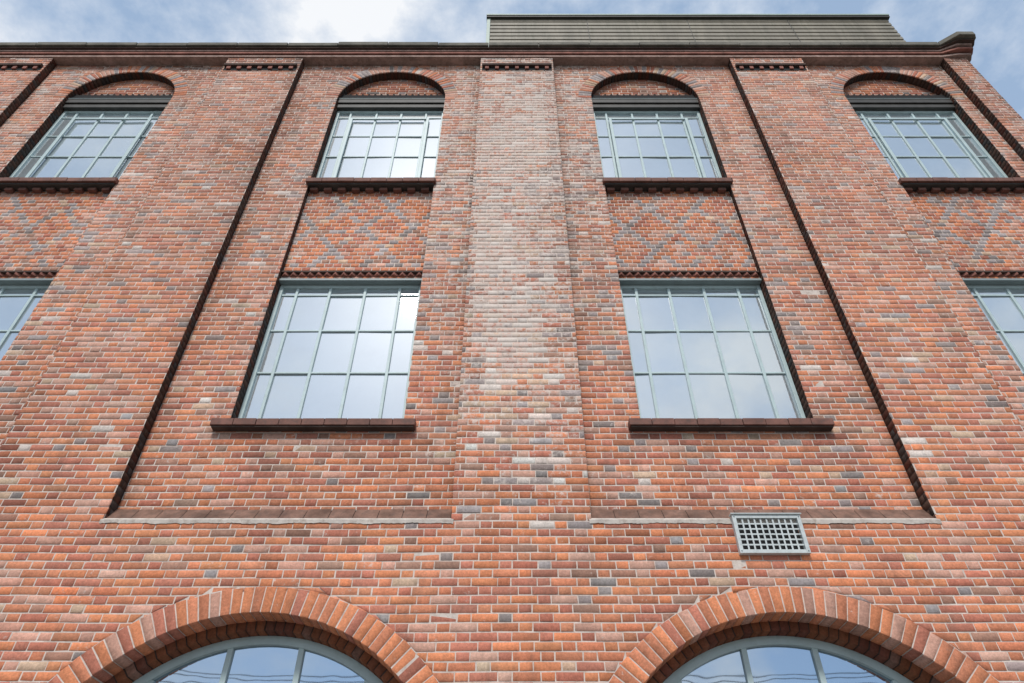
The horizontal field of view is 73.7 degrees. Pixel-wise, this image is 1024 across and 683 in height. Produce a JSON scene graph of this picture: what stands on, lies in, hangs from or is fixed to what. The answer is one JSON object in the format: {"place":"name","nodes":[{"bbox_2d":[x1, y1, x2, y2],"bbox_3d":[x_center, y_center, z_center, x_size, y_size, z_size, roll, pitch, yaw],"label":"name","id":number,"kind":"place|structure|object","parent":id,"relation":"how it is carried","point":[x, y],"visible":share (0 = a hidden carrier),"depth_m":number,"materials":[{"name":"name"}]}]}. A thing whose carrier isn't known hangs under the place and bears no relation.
{"place":"outdoors","nodes":[
{"label":"outdoors","id":0,"kind":"place"},
{"bbox_2d":[0,0,1023,119],"label":"sky","id":1,"kind":"structure","parent":0,"point":[997,25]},
{"bbox_2d":[486,14,905,46],"bbox_3d":[3.745,-4.497,15.073,8.570,3.050,4.075,0,-42,0],"label":"roof plant screen","id":2,"kind":"object","parent":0,"point":[638,28],"visible":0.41,"depth_m":14.27,"materials":[{"name":"grey metal"}]},
{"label":"pavement","id":3,"kind":"structure","parent":0,"visible":0},
{"bbox_2d":[0,58,1023,682],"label":"reveal brickwork","id":4,"kind":"object","parent":3,"relation":"on","point":[252,630],"visible":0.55,"depth_m":7.69,"materials":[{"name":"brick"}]},
{"bbox_2d":[0,285,49,347],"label":"window frame","id":5,"kind":"object","parent":4,"relation":"attached to","point":[35,288],"visible":0.26,"depth_m":8.56,"materials":[{"name":"green paint"}]},
{"bbox_2d":[0,289,46,360],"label":"window glass","id":6,"kind":"object","parent":5,"relation":"attached to","point":[11,308],"visible":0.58,"depth_m":8.40,"materials":[{"name":"glass"}]},
{"bbox_2d":[0,94,172,284],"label":"lintels","id":7,"kind":"object","parent":4,"relation":"attached to","point":[114,102],"visible":0.84,"depth_m":11.47,"materials":[{"name":"metal"}]},
{"bbox_2d":[10,111,162,177],"bbox_3d":[-6.620,-3.036,10.761,1.802,2.210,0.090,0,-42,0],"label":"window frame","id":8,"kind":"object","parent":7,"relation":"attached to","point":[60,136],"visible":0.49,"depth_m":10.93,"materials":[{"name":"green paint"}]},
{"bbox_2d":[15,114,160,179],"bbox_3d":[-6.620,-3.030,10.768,1.757,2.165,0.015,0,-42,0],"label":"window glass","id":9,"kind":"object","parent":8,"relation":"attached to","point":[78,167],"visible":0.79,"depth_m":10.81,"materials":[{"name":"clear glass"}]},
{"bbox_2d":[133,636,382,682],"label":"arched window frame","id":10,"kind":"object","parent":4,"relation":"attached to","point":[302,646],"visible":1,"depth_m":5.74,"materials":[{"name":"grey metal"}]},
{"bbox_2d":[154,646,364,682],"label":"arched window glass","id":11,"kind":"object","parent":10,"relation":"in","point":[265,664],"visible":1,"depth_m":5.69,"materials":[{"name":"glass"}]},
{"bbox_2d":[238,285,420,417],"bbox_3d":[-2.030,0.127,7.956,1.802,2.195,0.070,0,-42,0],"label":"window frame","id":12,"kind":"object","parent":4,"relation":"attached to","point":[320,331],"visible":0.61,"depth_m":8.09,"materials":[{"name":"green paint"}]},
{"bbox_2d":[244,289,418,418],"bbox_3d":[-2.030,0.127,7.955,1.757,2.150,0.012,0,-42,0],"label":"window glass","id":13,"kind":"object","parent":12,"relation":"attached to","point":[323,397],"visible":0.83,"depth_m":7.91,"materials":[{"name":"clear glass"}]},
{"bbox_2d":[620,285,805,418],"bbox_3d":[2.240,0.127,7.956,1.802,2.195,0.070,0,-42,0],"label":"window frame","id":14,"kind":"object","parent":4,"relation":"attached to","point":[668,288],"visible":0.53,"depth_m":8.11,"materials":[{"name":"green paint"}]},
{"bbox_2d":[622,289,799,418],"bbox_3d":[2.240,0.127,7.955,1.757,2.150,0.014,0,-42,0],"label":"window glass","id":15,"kind":"object","parent":14,"relation":"attached to","point":[711,395],"visible":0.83,"depth_m":7.90,"materials":[{"name":"glass"}]},
{"bbox_2d":[663,636,912,682],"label":"arched window frame","id":16,"kind":"object","parent":4,"relation":"attached to","point":[741,645],"visible":1,"depth_m":5.74,"materials":[{"name":"grey metal"}]},
{"bbox_2d":[681,646,891,682],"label":"arched window glass","id":17,"kind":"object","parent":16,"relation":"in","point":[779,664],"visible":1,"depth_m":5.69,"materials":[{"name":"glass"}]},
{"bbox_2d":[845,94,1023,284],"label":"lintels","id":18,"kind":"object","parent":4,"relation":"attached to","point":[903,102],"visible":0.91,"depth_m":11.47,"materials":[{"name":"metal"}]},
{"bbox_2d":[855,111,1007,177],"bbox_3d":[6.520,-3.036,10.761,1.802,2.210,0.090,0,-42,0],"label":"window frame","id":19,"kind":"object","parent":18,"relation":"attached to","point":[891,156],"visible":0.54,"depth_m":10.89,"materials":[{"name":"green paint"}]},
{"bbox_2d":[857,114,1002,179],"bbox_3d":[6.520,-3.030,10.768,1.757,2.165,0.011,0,-42,0],"label":"window glass","id":20,"kind":"object","parent":19,"relation":"attached to","point":[938,167],"visible":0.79,"depth_m":10.81,"materials":[{"name":"glass"}]},
{"bbox_2d":[966,285,1023,374],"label":"window frame","id":21,"kind":"object","parent":4,"relation":"attached to","point":[1007,288],"visible":0.3,"depth_m":8.51,"materials":[{"name":"green paint"}]},
{"bbox_2d":[969,289,1023,371],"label":"window glass","id":22,"kind":"object","parent":21,"relation":"attached to","point":[1006,313],"visible":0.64,"depth_m":8.36,"materials":[{"name":"clear glass"}]},
{"label":"ground","id":23,"kind":"structure","parent":0,"visible":0},
{"bbox_2d":[1,82,922,508],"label":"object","id":24,"kind":"structure","parent":23,"relation":"on","point":[243,210],"depth_m":8.43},
{"bbox_2d":[0,58,1023,682],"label":"brickwork","id":25,"kind":"object","parent":24,"relation":"on","point":[160,266],"visible":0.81,"depth_m":7.22,"materials":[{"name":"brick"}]},
{"bbox_2d":[0,177,118,192],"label":"sills","id":26,"kind":"structure","parent":25,"relation":"attached to","point":[55,184],"depth_m":9.81,"materials":[{"name":"brick"}]},
{"bbox_2d":[107,509,451,517],"bbox_3d":[-2.130,1.601,6.295,3.160,0.193,0.141,0,-42,0],"label":"ledge","id":27,"kind":"object","parent":25,"relation":"on","point":[283,513],"visible":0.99,"depth_m":6.33,"materials":[{"name":"red brick"}]},
{"bbox_2d":[99,518,452,523],"bbox_3d":[-2.130,1.627,6.188,3.200,0.069,0.025,0,-42,0],"label":"ledge mortar bead","id":28,"kind":"object","parent":27,"relation":"attached to","point":[272,520],"visible":1,"depth_m":6.18,"materials":[{"name":"grey concrete"}]},
{"bbox_2d":[210,177,435,431],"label":"sills","id":29,"kind":"structure","parent":25,"relation":"attached to","point":[372,185],"depth_m":6.98,"materials":[{"name":"tile"}]},
{"bbox_2d":[279,94,444,284],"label":"lintels","id":30,"kind":"object","parent":25,"relation":"attached to","point":[388,102],"visible":0.89,"depth_m":8.69,"materials":[{"name":"metal"}]},
{"bbox_2d":[316,111,442,177],"bbox_3d":[-2.030,-3.036,10.761,1.802,2.210,0.090,0,-42,0],"label":"window frame","id":31,"kind":"object","parent":30,"relation":"attached to","point":[420,157],"visible":0.66,"depth_m":10.93,"materials":[{"name":"green paint"}]},
{"bbox_2d":[320,114,441,177],"bbox_3d":[-2.030,-3.030,10.767,1.757,2.165,0.012,0,-42,0],"label":"window glass","id":32,"kind":"object","parent":31,"relation":"attached to","point":[378,167],"visible":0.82,"depth_m":10.82,"materials":[{"name":"clear glass"}]},
{"bbox_2d":[0,63,806,70],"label":"pilaster dentils","id":33,"kind":"object","parent":25,"relation":"attached to","point":[485,66],"visible":1,"depth_m":11.84,"materials":[{"name":"brick"}]},
{"bbox_2d":[0,39,974,81],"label":"cornice","id":34,"kind":"structure","parent":25,"relation":"on","point":[473,56],"depth_m":12.16,"materials":[{"name":"brick"}]},
{"bbox_2d":[0,31,975,46],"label":"coping stones","id":35,"kind":"object","parent":34,"relation":"on","point":[961,35],"visible":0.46,"depth_m":12.22,"materials":[{"name":"grey stone"}]},
{"bbox_2d":[591,94,761,284],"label":"lintels","id":36,"kind":"object","parent":25,"relation":"attached to","point":[648,102],"visible":0.88,"depth_m":8.69,"materials":[{"name":"metal"}]},
{"bbox_2d":[594,111,721,177],"bbox_3d":[2.240,-3.036,10.761,1.802,2.210,0.090,0,-42,0],"label":"window frame","id":37,"kind":"object","parent":36,"relation":"attached to","point":[689,136],"visible":0.57,"depth_m":10.91,"materials":[{"name":"green paint"}]},
{"bbox_2d":[595,114,717,177],"bbox_3d":[2.240,-3.030,10.767,1.757,2.165,0.013,0,-42,0],"label":"window glass","id":38,"kind":"object","parent":37,"relation":"attached to","point":[658,167],"visible":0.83,"depth_m":10.82,"materials":[{"name":"clear glass"}]},
{"bbox_2d":[602,177,834,431],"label":"sills","id":39,"kind":"structure","parent":25,"relation":"attached to","point":[662,185],"depth_m":6.98,"materials":[{"name":"tile"}]},
{"bbox_2d":[590,509,933,517],"bbox_3d":[2.290,1.601,6.295,3.140,0.194,0.142,0,-42,0],"label":"ledge","id":40,"kind":"object","parent":25,"relation":"on","point":[805,513],"visible":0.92,"depth_m":6.33,"materials":[{"name":"red brick"}]},
{"bbox_2d":[589,518,941,523],"bbox_3d":[2.290,1.627,6.188,3.180,0.068,0.025,0,-42,0],"label":"ledge mortar bead","id":41,"kind":"object","parent":40,"relation":"attached to","point":[729,521],"visible":1,"depth_m":6.18,"materials":[{"name":"grey concrete"}]},
{"bbox_2d":[729,513,810,554],"bbox_3d":[2.292,1.709,6.071,0.639,0.375,0.067,0,-42,0],"label":"wall vent","id":42,"kind":"object","parent":25,"relation":"attached to","point":[772,538],"depth_m":6.07,"materials":[{"name":"metal"}]},
{"bbox_2d":[898,177,1023,192],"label":"sills","id":43,"kind":"structure","parent":25,"relation":"attached to","point":[958,185],"depth_m":9.81,"materials":[{"name":"brick"}]}
]}

